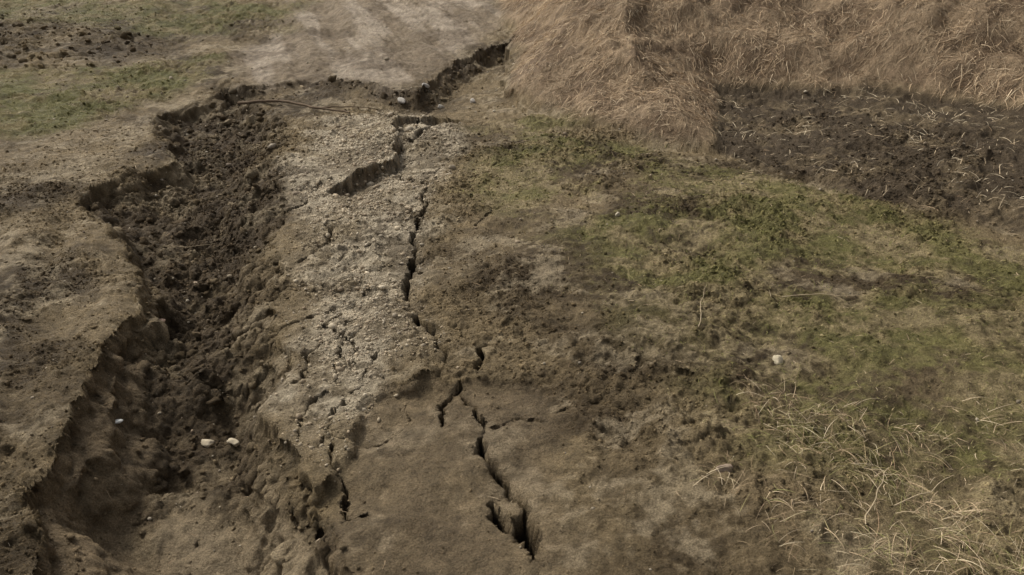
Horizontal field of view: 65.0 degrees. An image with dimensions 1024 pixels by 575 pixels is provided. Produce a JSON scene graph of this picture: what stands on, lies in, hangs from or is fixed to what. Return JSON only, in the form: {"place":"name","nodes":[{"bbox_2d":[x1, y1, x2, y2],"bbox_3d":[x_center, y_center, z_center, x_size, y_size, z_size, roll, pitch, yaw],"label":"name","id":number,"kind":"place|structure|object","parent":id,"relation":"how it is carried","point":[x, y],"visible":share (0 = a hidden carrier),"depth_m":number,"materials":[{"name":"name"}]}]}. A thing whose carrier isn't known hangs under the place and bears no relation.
{"place":"outdoors","nodes":[
{"label":"outdoors","id":0,"kind":"place"},
{"bbox_2d":[267,109,469,483],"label":"gravel","id":1,"kind":"structure","parent":0,"point":[409,128],"depth_m":7.29,"materials":[{"name":"grey gravel"}]},
{"bbox_2d":[0,0,1023,574],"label":"ground","id":2,"kind":"structure","parent":0,"point":[410,492],"depth_m":5.72,"materials":[{"name":"soil"}]},
{"bbox_2d":[115,419,122,423],"bbox_3d":[-2.300,0.782,4.690,0.057,0.026,0.048,0,25,0],"label":"rock","id":3,"kind":"object","parent":2,"relation":"on","point":[117,421],"visible":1,"depth_m":4.68,"materials":[{"name":"stone"}]},
{"bbox_2d":[201,439,214,447],"bbox_3d":[-1.864,0.952,4.911,0.091,0.047,0.069,0,25,0],"label":"rock","id":4,"kind":"object","parent":2,"relation":"on","point":[206,443],"visible":1,"depth_m":4.89,"materials":[{"name":"stone"}]},
{"bbox_2d":[226,438,239,446],"bbox_3d":[-1.690,0.937,4.875,0.083,0.038,0.047,12,27,24],"label":"rock","id":5,"kind":"object","parent":2,"relation":"on","point":[234,442],"visible":1,"depth_m":4.86,"materials":[{"name":"stone"}]},
{"bbox_2d":[237,100,374,113],"bbox_3d":[-2.959,-2.531,11.295,2.167,0.092,0.362,8,26,17],"label":"tree branch","id":6,"kind":"object","parent":2,"relation":"on","point":[281,101],"visible":1,"depth_m":11.35,"materials":[{"name":"brown plant"}]},
{"bbox_2d":[397,97,405,103],"bbox_3d":[-1.599,-2.710,11.645,0.105,0.070,0.168,-21,32,-37],"label":"rock","id":7,"kind":"object","parent":2,"relation":"on","point":[401,100],"visible":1,"depth_m":11.62,"materials":[{"name":"stone"}]},
{"bbox_2d":[0,2,1011,574],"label":"soil clods","id":8,"kind":"object","parent":2,"relation":"on","point":[204,288],"visible":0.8,"depth_m":8.16,"materials":[{"name":"brown soil"}]},
{"bbox_2d":[0,57,1020,572],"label":"pebbles","id":9,"kind":"object","parent":2,"relation":"on","point":[272,145],"visible":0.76,"depth_m":7.93,"materials":[{"name":"stone"}]},
{"bbox_2d":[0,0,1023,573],"bbox_3d":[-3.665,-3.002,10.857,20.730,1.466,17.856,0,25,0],"label":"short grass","id":10,"kind":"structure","parent":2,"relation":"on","point":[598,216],"depth_m":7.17,"materials":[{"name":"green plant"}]},
{"bbox_2d":[0,104,1023,574],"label":"soil crumbs","id":11,"kind":"object","parent":2,"relation":"on","point":[630,166],"visible":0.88,"depth_m":6.40,"materials":[{"name":"brown soil"}]},
{"bbox_2d":[1,36,1023,574],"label":"straw litter","id":12,"kind":"object","parent":2,"relation":"on","point":[673,332],"visible":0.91,"depth_m":5.65,"materials":[{"name":"beige plant"}]},
{"bbox_2d":[698,285,706,326],"bbox_3d":[1.253,0.117,5.310,0.026,0.136,0.381,7,26,15],"label":"dead stalk","id":13,"kind":"object","parent":2,"relation":"on","point":[700,308],"visible":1,"depth_m":5.30,"materials":[{"name":"beige plant"}]},
{"bbox_2d":[716,464,732,472],"bbox_3d":[1.031,0.883,3.908,0.087,0.054,0.050,0,25,0],"label":"rock","id":14,"kind":"object","parent":2,"relation":"on","point":[729,468],"visible":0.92,"depth_m":3.89,"materials":[{"name":"stone"}]},
{"bbox_2d":[492,149,1023,466],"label":"green grass tufts","id":15,"kind":"object","parent":2,"relation":"on","point":[780,426],"visible":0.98,"depth_m":5.79,"materials":[{"name":"green plant"}]},
{"bbox_2d":[772,355,782,364],"bbox_3d":[1.620,0.444,4.893,0.064,0.054,0.068,0,25,0],"label":"rock","id":16,"kind":"object","parent":2,"relation":"on","point":[777,359],"visible":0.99,"depth_m":4.88,"materials":[{"name":"stone"}]},
{"bbox_2d":[782,293,852,296],"bbox_3d":[2.103,0.058,5.546,0.455,0.116,0.028,13,28,26],"label":"dead stalk","id":17,"kind":"object","parent":2,"relation":"on","point":[813,294],"visible":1,"depth_m":5.56,"materials":[{"name":"beige plant"}]},
{"bbox_2d":[688,375,1023,574],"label":"dry grass tufts","id":18,"kind":"object","parent":2,"relation":"on","point":[911,539],"visible":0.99,"depth_m":3.74,"materials":[{"name":"beige plant"}]},
{"bbox_2d":[713,79,1023,238],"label":"straw stalks","id":19,"kind":"object","parent":2,"relation":"on","point":[846,124],"visible":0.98,"depth_m":9.17,"materials":[{"name":"beige plant"}]},
{"bbox_2d":[865,467,888,524],"bbox_3d":[1.645,0.936,3.633,0.020,0.099,0.345,17,30,32],"label":"dead stalk","id":20,"kind":"object","parent":2,"relation":"on","point":[875,499],"visible":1,"depth_m":3.61,"materials":[{"name":"beige plant"}]},
{"bbox_2d":[894,475,953,505],"bbox_3d":[1.955,0.958,3.786,0.478,0.029,0.029,-15,29,-29],"label":"dead stalk","id":21,"kind":"object","parent":2,"relation":"on","point":[920,493],"visible":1,"depth_m":3.76,"materials":[{"name":"beige plant"}]},
{"bbox_2d":[497,0,1023,208],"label":"dry grass hillside","id":22,"kind":"structure","parent":0,"point":[532,17],"depth_m":11.04,"materials":[{"name":"beige plant"}]}
]}

